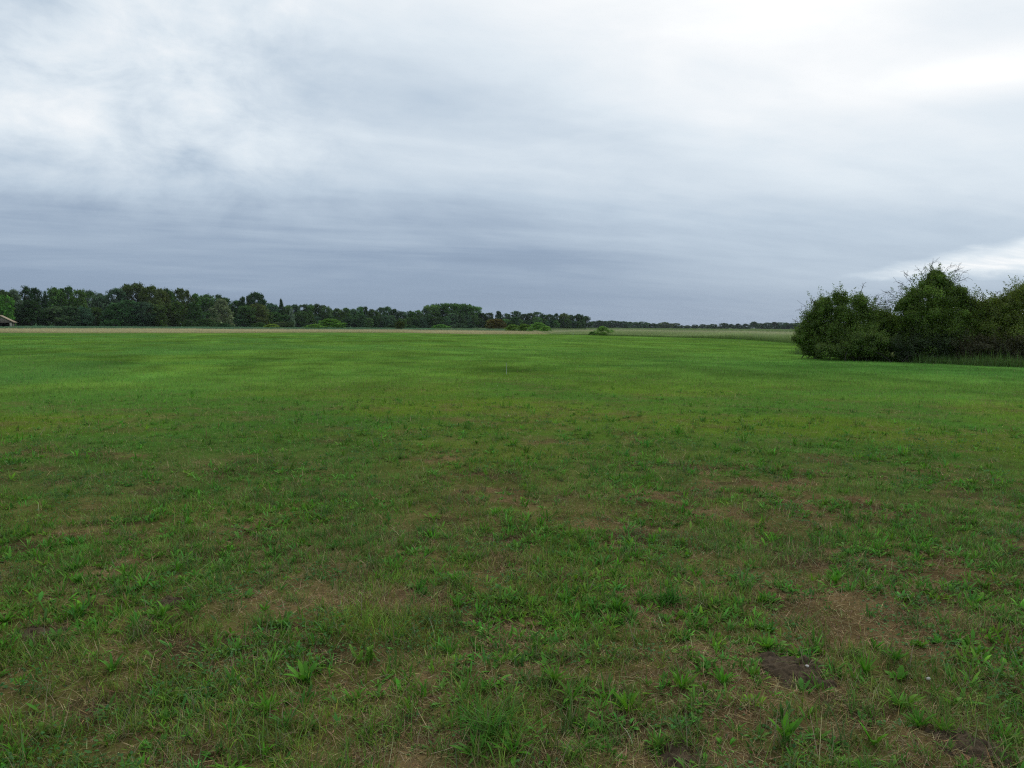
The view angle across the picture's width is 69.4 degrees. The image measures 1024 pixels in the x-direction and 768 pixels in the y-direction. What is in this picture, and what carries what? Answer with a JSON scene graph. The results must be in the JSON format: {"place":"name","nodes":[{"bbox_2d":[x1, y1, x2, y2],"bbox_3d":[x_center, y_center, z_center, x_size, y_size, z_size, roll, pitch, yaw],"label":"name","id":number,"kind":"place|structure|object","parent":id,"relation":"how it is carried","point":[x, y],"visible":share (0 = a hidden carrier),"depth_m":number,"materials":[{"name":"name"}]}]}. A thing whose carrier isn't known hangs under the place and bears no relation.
{"place":"outdoors","nodes":[
{"label":"outdoors","id":0,"kind":"place"},
{"bbox_2d":[0,323,1023,767],"bbox_3d":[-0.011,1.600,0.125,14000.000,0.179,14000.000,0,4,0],"label":"ground","id":1,"kind":"structure","parent":0,"point":[954,419],"depth_m":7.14,"materials":[{"name":"green plant"}]},
{"bbox_2d":[0,294,15,325],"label":"tree","id":2,"kind":"object","parent":1,"relation":"on","point":[5,308],"visible":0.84,"depth_m":283.43,"materials":[{"name":"green plant"}]},
{"bbox_2d":[0,315,16,326],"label":"hut","id":3,"kind":"object","parent":1,"relation":"on","point":[5,322],"visible":0.89,"depth_m":216.34,"materials":[{"name":"tile"}]},
{"bbox_2d":[0,604,21,624],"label":"weed rosette","id":4,"kind":"object","parent":1,"relation":"on","point":[7,617],"visible":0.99,"depth_m":3.95,"materials":[{"name":"green plant"}]},
{"bbox_2d":[7,307,22,325],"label":"tree","id":5,"kind":"object","parent":1,"relation":"on","point":[16,310],"visible":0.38,"depth_m":293.05,"materials":[{"name":"green plant"}]},
{"bbox_2d":[7,288,23,319],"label":"tree","id":6,"kind":"object","parent":1,"relation":"on","point":[19,301],"visible":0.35,"depth_m":315.25,"materials":[{"name":"green plant"}]},
{"bbox_2d":[17,285,39,325],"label":"tree","id":7,"kind":"object","parent":1,"relation":"on","point":[25,291],"visible":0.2,"depth_m":325.83,"materials":[{"name":"green plant"}]},
{"bbox_2d":[15,299,48,325],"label":"tree","id":8,"kind":"object","parent":1,"relation":"on","point":[30,309],"visible":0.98,"depth_m":294.32,"materials":[{"name":"green plant"}]},
{"bbox_2d":[29,287,45,325],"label":"tree","id":9,"kind":"object","parent":1,"relation":"on","point":[35,290],"visible":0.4,"depth_m":313.91,"materials":[{"name":"green plant"}]},
{"bbox_2d":[10,620,66,640],"bbox_3d":[-2.445,1.280,3.833,0.275,0.041,0.275,0,4,0],"label":"soil mound","id":10,"kind":"object","parent":1,"relation":"on","point":[34,628],"visible":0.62,"depth_m":3.82,"materials":[{"name":"brown soil"}]},
{"bbox_2d":[42,286,68,324],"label":"tree","id":11,"kind":"object","parent":1,"relation":"on","point":[55,296],"visible":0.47,"depth_m":325.76,"materials":[{"name":"green plant"}]},
{"bbox_2d":[43,306,71,325],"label":"tree","id":12,"kind":"object","parent":1,"relation":"on","point":[55,310],"visible":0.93,"depth_m":301.21,"materials":[{"name":"green plant"}]},
{"bbox_2d":[54,306,80,325],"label":"tree","id":13,"kind":"object","parent":1,"relation":"on","point":[72,312],"visible":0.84,"depth_m":305.05,"materials":[{"name":"green plant"}]},
{"bbox_2d":[59,285,78,325],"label":"tree","id":14,"kind":"object","parent":1,"relation":"on","point":[68,290],"visible":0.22,"depth_m":330.28,"materials":[{"name":"green plant"}]},
{"bbox_2d":[68,288,87,325],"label":"tree","id":15,"kind":"object","parent":1,"relation":"on","point":[79,301],"visible":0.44,"depth_m":324.74,"materials":[{"name":"green plant"}]},
{"bbox_2d":[71,572,92,582],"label":"leafy weed","id":16,"kind":"object","parent":1,"relation":"on","point":[76,578],"visible":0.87,"depth_m":4.54,"materials":[{"name":"green plant"}]},
{"bbox_2d":[73,306,94,326],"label":"tree","id":17,"kind":"object","parent":1,"relation":"on","point":[86,314],"visible":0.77,"depth_m":312.81,"materials":[{"name":"green plant"}]},
{"bbox_2d":[78,289,96,325],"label":"tree","id":18,"kind":"object","parent":1,"relation":"on","point":[89,293],"visible":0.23,"depth_m":343.27,"materials":[{"name":"green plant"}]},
{"bbox_2d":[88,306,103,325],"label":"tree","id":19,"kind":"object","parent":1,"relation":"on","point":[95,312],"visible":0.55,"depth_m":321.49,"materials":[{"name":"green plant"}]},
{"bbox_2d":[87,292,110,325],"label":"tree","id":20,"kind":"object","parent":1,"relation":"on","point":[100,301],"visible":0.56,"depth_m":334.84,"materials":[{"name":"green plant"}]},
{"bbox_2d":[94,302,132,326],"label":"tree","id":21,"kind":"object","parent":1,"relation":"on","point":[115,307],"visible":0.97,"depth_m":318.65,"materials":[{"name":"green plant"}]},
{"bbox_2d":[96,652,130,671],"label":"weed rosette","id":22,"kind":"object","parent":1,"relation":"on","point":[111,666],"visible":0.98,"depth_m":3.43,"materials":[{"name":"green plant"}]},
{"bbox_2d":[103,287,127,325],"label":"tree","id":23,"kind":"object","parent":1,"relation":"on","point":[116,292],"visible":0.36,"depth_m":339.62,"materials":[{"name":"green plant"}]},
{"bbox_2d":[116,299,141,326],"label":"tree","id":24,"kind":"object","parent":1,"relation":"on","point":[125,304],"visible":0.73,"depth_m":322.09,"materials":[{"name":"green plant"}]},
{"bbox_2d":[115,281,146,326],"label":"tree","id":25,"kind":"object","parent":1,"relation":"on","point":[134,287],"visible":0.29,"depth_m":347.93,"materials":[{"name":"green plant"}]},
{"bbox_2d":[131,302,156,326],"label":"tree","id":26,"kind":"object","parent":1,"relation":"on","point":[144,317],"visible":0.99,"depth_m":323.23,"materials":[{"name":"green plant"}]},
{"bbox_2d":[137,284,163,326],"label":"tree","id":27,"kind":"object","parent":1,"relation":"on","point":[150,290],"visible":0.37,"depth_m":343.56,"materials":[{"name":"green plant"}]},
{"bbox_2d":[140,303,168,326],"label":"tree","id":28,"kind":"object","parent":1,"relation":"on","point":[161,311],"visible":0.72,"depth_m":328.03,"materials":[{"name":"green plant"}]},
{"bbox_2d":[153,288,170,326],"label":"tree","id":29,"kind":"object","parent":1,"relation":"on","point":[165,297],"visible":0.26,"depth_m":350.97,"materials":[{"name":"green plant"}]},
{"bbox_2d":[152,595,180,609],"bbox_3d":[-1.963,1.250,4.233,0.212,0.050,0.212,0,4,0],"label":"soil mound","id":30,"kind":"object","parent":1,"relation":"on","point":[169,600],"visible":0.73,"depth_m":4.22,"materials":[{"name":"brown soil"}]},
{"bbox_2d":[159,302,177,326],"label":"tree","id":31,"kind":"object","parent":1,"relation":"on","point":[167,305],"visible":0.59,"depth_m":339.68,"materials":[{"name":"green plant"}]},
{"bbox_2d":[161,288,176,326],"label":"tree","id":32,"kind":"object","parent":1,"relation":"on","point":[170,293],"visible":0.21,"depth_m":358.34,"materials":[{"name":"green plant"}]},
{"bbox_2d":[169,302,187,326],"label":"tree","id":33,"kind":"object","parent":1,"relation":"on","point":[179,318],"visible":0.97,"depth_m":341.21,"materials":[{"name":"green plant"}]},
{"bbox_2d":[173,287,186,326],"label":"tree","id":34,"kind":"object","parent":1,"relation":"on","point":[178,293],"visible":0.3,"depth_m":370.74,"materials":[{"name":"green plant"}]},
{"bbox_2d":[179,288,194,314],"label":"tree","id":35,"kind":"object","parent":1,"relation":"on","point":[185,294],"visible":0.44,"depth_m":366.53,"materials":[{"name":"green plant"}]},
{"bbox_2d":[185,302,201,325],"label":"tree","id":36,"kind":"object","parent":1,"relation":"on","point":[195,313],"visible":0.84,"depth_m":342.47,"materials":[{"name":"green plant"}]},
{"bbox_2d":[192,318,219,326],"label":"bush","id":37,"kind":"object","parent":1,"relation":"on","point":[207,322],"visible":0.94,"depth_m":298.07,"materials":[{"name":"green plant"}]},
{"bbox_2d":[195,294,220,326],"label":"tree","id":38,"kind":"object","parent":1,"relation":"on","point":[206,300],"visible":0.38,"depth_m":390.70,"materials":[{"name":"green plant"}]},
{"bbox_2d":[207,299,234,326],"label":"willow tree","id":39,"kind":"object","parent":1,"relation":"on","point":[222,308],"visible":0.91,"depth_m":348.79,"materials":[{"name":"green plant"}]},
{"bbox_2d":[224,665,242,686],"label":"weed rosette","id":40,"kind":"object","parent":1,"relation":"on","point":[232,674],"visible":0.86,"depth_m":3.26,"materials":[{"name":"green plant"}]},
{"bbox_2d":[228,300,245,326],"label":"tree","id":41,"kind":"object","parent":1,"relation":"on","point":[235,304],"visible":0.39,"depth_m":405.77,"materials":[{"name":"green plant"}]},
{"bbox_2d":[233,313,248,326],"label":"tree","id":42,"kind":"object","parent":1,"relation":"on","point":[237,321],"visible":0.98,"depth_m":390.18,"materials":[{"name":"green plant"}]},
{"bbox_2d":[238,305,257,326],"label":"tree","id":43,"kind":"object","parent":1,"relation":"on","point":[245,310],"visible":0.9,"depth_m":392.37,"materials":[{"name":"green plant"}]},
{"bbox_2d":[247,291,265,326],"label":"tree","id":44,"kind":"object","parent":1,"relation":"on","point":[254,296],"visible":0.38,"depth_m":412.73,"materials":[{"name":"green plant"}]},
{"bbox_2d":[244,303,270,326],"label":"tree","id":45,"kind":"object","parent":1,"relation":"on","point":[260,308],"visible":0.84,"depth_m":399.21,"materials":[{"name":"green plant"}]},
{"bbox_2d":[249,689,287,713],"bbox_3d":[-1.000,1.299,3.019,0.168,0.094,0.140,0,4,0],"label":"spiky weed","id":46,"kind":"object","parent":1,"relation":"on","point":[267,701],"visible":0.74,"depth_m":3.03,"materials":[{"name":"green plant"}]},
{"bbox_2d":[0,325,538,330],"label":"crop field","id":47,"kind":"structure","parent":1,"relation":"on","point":[152,327],"depth_m":220.53,"materials":[{"name":"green plant"}]},
{"bbox_2d":[267,303,281,325],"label":"tree","id":48,"kind":"object","parent":1,"relation":"on","point":[271,306],"visible":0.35,"depth_m":434.25,"materials":[{"name":"green plant"}]},
{"bbox_2d":[0,327,559,333],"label":"dry grass","id":49,"kind":"structure","parent":1,"relation":"on","point":[110,330],"depth_m":149.74,"materials":[{"name":"plant"}]},
{"bbox_2d":[18,295,576,328],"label":"woodland","id":50,"kind":"object","parent":1,"relation":"on","point":[281,309],"visible":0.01,"depth_m":424.40,"materials":[{"name":"green plant"}]},
{"bbox_2d":[283,659,318,683],"bbox_3d":[-0.951,1.298,3.317,0.136,0.078,0.154,0,4,0],"label":"weed rosette","id":51,"kind":"object","parent":1,"relation":"on","point":[303,668],"visible":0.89,"depth_m":3.34,"materials":[{"name":"green plant"}]},
{"bbox_2d":[294,311,309,326],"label":"tree","id":52,"kind":"object","parent":1,"relation":"on","point":[303,315],"visible":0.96,"depth_m":426.10,"materials":[{"name":"green plant"}]},
{"bbox_2d":[314,304,333,317],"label":"tree","id":53,"kind":"object","parent":1,"relation":"on","point":[322,308],"visible":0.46,"depth_m":453.06,"materials":[{"name":"green plant"}]},
{"bbox_2d":[313,318,347,327],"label":"bush","id":54,"kind":"object","parent":1,"relation":"on","point":[329,322],"visible":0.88,"depth_m":259.91,"materials":[{"name":"green plant"}]},
{"bbox_2d":[332,308,346,326],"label":"tree","id":55,"kind":"object","parent":1,"relation":"on","point":[337,312],"visible":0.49,"depth_m":469.43,"materials":[{"name":"green plant"}]},
{"bbox_2d":[352,314,366,327],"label":"tree","id":56,"kind":"object","parent":1,"relation":"on","point":[361,319],"visible":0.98,"depth_m":464.13,"materials":[{"name":"green plant"}]},
{"bbox_2d":[349,644,375,664],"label":"feathery weed","id":57,"kind":"object","parent":1,"relation":"on","point":[369,653],"visible":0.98,"depth_m":3.51,"materials":[{"name":"green plant"}]},
{"bbox_2d":[365,309,379,327],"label":"tree","id":58,"kind":"object","parent":1,"relation":"on","point":[371,312],"visible":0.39,"depth_m":493.73,"materials":[{"name":"green plant"}]},
{"bbox_2d":[381,315,392,327],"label":"tree","id":59,"kind":"object","parent":1,"relation":"on","point":[386,319],"visible":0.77,"depth_m":491.19,"materials":[{"name":"green plant"}]},
{"bbox_2d":[423,304,440,323],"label":"poplar tree","id":60,"kind":"object","parent":1,"relation":"on","point":[435,308],"visible":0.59,"depth_m":542.28,"materials":[{"name":"green plant"}]},
{"bbox_2d":[436,634,459,655],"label":"spiky weed","id":61,"kind":"object","parent":1,"relation":"on","point":[448,647],"visible":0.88,"depth_m":3.63,"materials":[{"name":"green plant"}]},
{"bbox_2d":[440,303,460,316],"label":"tree","id":62,"kind":"object","parent":1,"relation":"on","point":[447,311],"visible":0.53,"depth_m":546.64,"materials":[{"name":"green plant"}]},
{"bbox_2d":[447,313,458,327],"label":"tree","id":63,"kind":"object","parent":1,"relation":"on","point":[454,316],"visible":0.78,"depth_m":537.73,"materials":[{"name":"green plant"}]},
{"bbox_2d":[457,303,477,327],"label":"poplar tree","id":64,"kind":"object","parent":1,"relation":"on","point":[470,309],"visible":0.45,"depth_m":566.22,"materials":[{"name":"green plant"}]},
{"bbox_2d":[449,730,488,765],"bbox_3d":[-0.132,1.356,2.726,0.165,0.083,0.156,-3,5,-33],"label":"weed rosette","id":65,"kind":"object","parent":1,"relation":"on","point":[472,741],"visible":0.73,"depth_m":2.75,"materials":[{"name":"green plant"}]},
{"bbox_2d":[485,319,506,328],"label":"tree","id":66,"kind":"object","parent":1,"relation":"on","point":[497,324],"visible":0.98,"depth_m":282.44,"materials":[{"name":"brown plant"}]},
{"bbox_2d":[440,675,570,767],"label":"grass tussock","id":67,"kind":"object","parent":1,"relation":"on","point":[483,723],"depth_m":2.86,"materials":[{"name":"green plant"}]},
{"bbox_2d":[0,372,1023,767],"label":"dry thatch","id":68,"kind":"object","parent":1,"relation":"on","point":[508,626],"visible":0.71,"depth_m":3.76,"materials":[{"name":"plant"}]},
{"bbox_2d":[491,729,534,766],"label":"weed rosette","id":69,"kind":"object","parent":1,"relation":"on","point":[515,747],"visible":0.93,"depth_m":2.77,"materials":[{"name":"green plant"}]},
{"bbox_2d":[527,322,548,331],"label":"bush","id":70,"kind":"object","parent":1,"relation":"on","point":[537,326],"visible":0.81,"depth_m":188.73,"materials":[{"name":"green plant"}]},
{"bbox_2d":[541,661,567,682],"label":"spiky weed","id":71,"kind":"object","parent":1,"relation":"on","point":[553,675],"visible":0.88,"depth_m":3.31,"materials":[{"name":"green plant"}]},
{"bbox_2d":[555,679,584,702],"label":"weed rosette","id":72,"kind":"object","parent":1,"relation":"on","point":[576,689],"visible":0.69,"depth_m":3.17,"materials":[{"name":"green plant"}]},
{"bbox_2d":[593,326,611,334],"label":"bush","id":73,"kind":"object","parent":1,"relation":"on","point":[602,328],"visible":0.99,"depth_m":137.24,"materials":[{"name":"green plant"}]},
{"bbox_2d":[608,689,643,712],"bbox_3d":[0.469,1.319,3.079,0.163,0.117,0.144,0,5,-11],"label":"weed rosette","id":74,"kind":"object","parent":1,"relation":"on","point":[622,699],"visible":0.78,"depth_m":3.10,"materials":[{"name":"green plant"}]},
{"bbox_2d":[641,572,691,609],"bbox_3d":[0.877,1.204,4.268,0.357,0.208,0.334,0,4,0],"label":"grass tussock","id":75,"kind":"object","parent":1,"relation":"on","point":[665,597],"depth_m":4.28,"materials":[{"name":"green plant"}]},
{"bbox_2d":[643,738,706,767],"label":"soil mound","id":76,"kind":"object","parent":1,"relation":"on","point":[666,754],"visible":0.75,"depth_m":2.79,"materials":[{"name":"brown soil"}]},
{"bbox_2d":[670,666,699,691],"bbox_3d":[0.755,1.300,3.250,0.141,0.094,0.148,2,5,20],"label":"weed rosette","id":77,"kind":"object","parent":1,"relation":"on","point":[677,677],"visible":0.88,"depth_m":3.27,"materials":[{"name":"green plant"}]},
{"bbox_2d":[539,328,888,354],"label":"meadow grass","id":78,"kind":"structure","parent":1,"relation":"on","point":[781,336],"depth_m":121.75,"materials":[{"name":"green plant"}]},
{"bbox_2d":[705,665,739,682],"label":"weed rosette","id":79,"kind":"object","parent":1,"relation":"on","point":[723,677],"visible":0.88,"depth_m":3.32,"materials":[{"name":"green plant"}]},
{"bbox_2d":[743,661,759,676],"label":"weed rosette","id":80,"kind":"object","parent":1,"relation":"on","point":[751,669],"visible":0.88,"depth_m":3.41,"materials":[{"name":"green plant"}]},
{"bbox_2d":[756,635,775,648],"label":"weed rosette","id":81,"kind":"object","parent":1,"relation":"on","point":[769,642],"visible":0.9,"depth_m":3.71,"materials":[{"name":"green plant"}]},
{"bbox_2d":[754,589,779,605],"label":"leafy weed","id":82,"kind":"object","parent":1,"relation":"on","point":[765,599],"visible":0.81,"depth_m":4.33,"materials":[{"name":"green plant"}]},
{"bbox_2d":[768,711,803,738],"bbox_3d":[1.068,1.325,2.850,0.133,0.105,0.129,0,4,0],"label":"weed rosette","id":83,"kind":"object","parent":1,"relation":"on","point":[794,725],"visible":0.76,"depth_m":2.87,"materials":[{"name":"green plant"}]},
{"bbox_2d":[756,651,840,688],"bbox_3d":[1.315,1.339,3.475,0.368,0.080,0.375,0,4,0],"label":"soil mound","id":84,"kind":"object","parent":1,"relation":"on","point":[771,661],"visible":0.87,"depth_m":3.43,"materials":[{"name":"brown soil"}]},
{"bbox_2d":[825,571,843,583],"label":"spiky weed","id":85,"kind":"object","parent":1,"relation":"on","point":[835,577],"visible":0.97,"depth_m":4.62,"materials":[{"name":"green plant"}]},
{"bbox_2d":[789,281,903,359],"bbox_3d":[18.101,-3.377,39.617,6.733,4.225,4.675,0,4,0],"label":"hawthorn bush","id":86,"kind":"object","parent":1,"relation":"on","point":[811,327],"visible":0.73,"depth_m":39.01,"materials":[{"name":"green plant"}]},
{"bbox_2d":[815,322,897,361],"bbox_3d":[17.340,-2.126,37.477,4.226,2.076,1.900,0,4,0],"label":"bramble bush","id":87,"kind":"object","parent":1,"relation":"on","point":[867,339],"visible":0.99,"depth_m":37.35,"materials":[{"name":"green plant"}]},
{"bbox_2d":[843,652,881,673],"bbox_3d":[1.656,1.314,3.473,0.156,0.104,0.159,0,4,0],"label":"spiky weed","id":88,"kind":"object","parent":1,"relation":"on","point":[864,666],"visible":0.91,"depth_m":3.49,"materials":[{"name":"green plant"}]},
{"bbox_2d":[858,720,887,744],"bbox_3d":[1.376,1.344,2.830,0.127,0.092,0.094,-2,5,-31],"label":"weed rosette","id":89,"kind":"object","parent":1,"relation":"on","point":[875,741],"visible":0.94,"depth_m":2.84,"materials":[{"name":"green plant"}]},
{"bbox_2d":[882,647,908,661],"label":"spiky weed","id":90,"kind":"object","parent":1,"relation":"on","point":[896,655],"visible":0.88,"depth_m":3.57,"materials":[{"name":"green plant"}]},
{"bbox_2d":[884,665,907,679],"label":"round leaf weed","id":91,"kind":"object","parent":1,"relation":"on","point":[900,671],"visible":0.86,"depth_m":3.44,"materials":[{"name":"green plant"}]},
{"bbox_2d":[885,688,925,707],"bbox_3d":[1.653,1.334,3.132,0.151,0.081,0.155,4,6,41],"label":"weed rosette","id":92,"kind":"object","parent":1,"relation":"on","point":[912,697],"visible":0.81,"depth_m":3.14,"materials":[{"name":"green plant"}]},
{"bbox_2d":[900,638,931,648],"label":"leafy weed","id":93,"kind":"object","parent":1,"relation":"on","point":[917,641],"visible":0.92,"depth_m":3.72,"materials":[{"name":"green plant"}]},
{"bbox_2d":[901,704,936,727],"bbox_3d":[1.619,1.348,2.945,0.129,0.084,0.159,3,5,27],"label":"spiky weed","id":94,"kind":"object","parent":1,"relation":"on","point":[920,723],"visible":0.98,"depth_m":2.97,"materials":[{"name":"green plant"}]},
{"bbox_2d":[886,320,967,361],"bbox_3d":[20.659,-2.112,36.928,4.101,2.195,2.109,0,4,0],"label":"bramble bush","id":95,"kind":"object","parent":1,"relation":"on","point":[907,348],"visible":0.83,"depth_m":36.67,"materials":[{"name":"green plant"}]},
{"bbox_2d":[875,261,995,359],"bbox_3d":[22.572,-3.797,38.749,7.441,5.349,5.476,-2,5,-27],"label":"hawthorn bush","id":96,"kind":"object","parent":1,"relation":"on","point":[939,313],"visible":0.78,"depth_m":37.56,"materials":[{"name":"green plant"}]},
{"bbox_2d":[925,713,956,732],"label":"spiky weed","id":97,"kind":"object","parent":1,"relation":"on","point":[942,725],"visible":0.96,"depth_m":2.93,"materials":[{"name":"green plant"}]},
{"bbox_2d":[943,687,987,704],"bbox_3d":[1.935,1.349,3.177,0.198,0.069,0.152,0,4,0],"label":"weed rosette","id":98,"kind":"object","parent":1,"relation":"on","point":[963,689],"visible":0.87,"depth_m":3.19,"materials":[{"name":"green plant"}]},
{"bbox_2d":[924,727,1012,767],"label":"soil mound","id":99,"kind":"object","parent":1,"relation":"on","point":[980,748],"visible":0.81,"depth_m":2.82,"materials":[{"name":"brown soil"}]},
{"bbox_2d":[948,323,1023,362],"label":"bramble bush","id":100,"kind":"object","parent":1,"relation":"on","point":[984,345],"visible":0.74,"depth_m":36.04,"materials":[{"name":"green plant"}]},
{"bbox_2d":[956,275,1023,359],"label":"hawthorn bush","id":101,"kind":"object","parent":1,"relation":"on","point":[1006,311],"visible":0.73,"depth_m":37.50,"materials":[{"name":"green plant"}]},
{"bbox_2d":[991,716,1023,745],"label":"leafy weed","id":102,"kind":"object","parent":1,"relation":"on","point":[1008,728],"visible":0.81,"depth_m":2.92,"materials":[{"name":"green plant"}]},
{"bbox_2d":[0,0,1023,327],"label":"sky","id":103,"kind":"structure","parent":0,"point":[683,162],"materials":[{"name":"grey"}]},
{"bbox_2d":[434,328,792,332],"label":"meadow","id":104,"kind":"structure","parent":0,"point":[555,329],"depth_m":281.75,"materials":[{"name":"green plant"}]},
{"bbox_2d":[784,342,1023,367],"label":"uncut grass","id":105,"kind":"structure","parent":0,"point":[988,361],"depth_m":34.74,"materials":[{"name":"green plant"}]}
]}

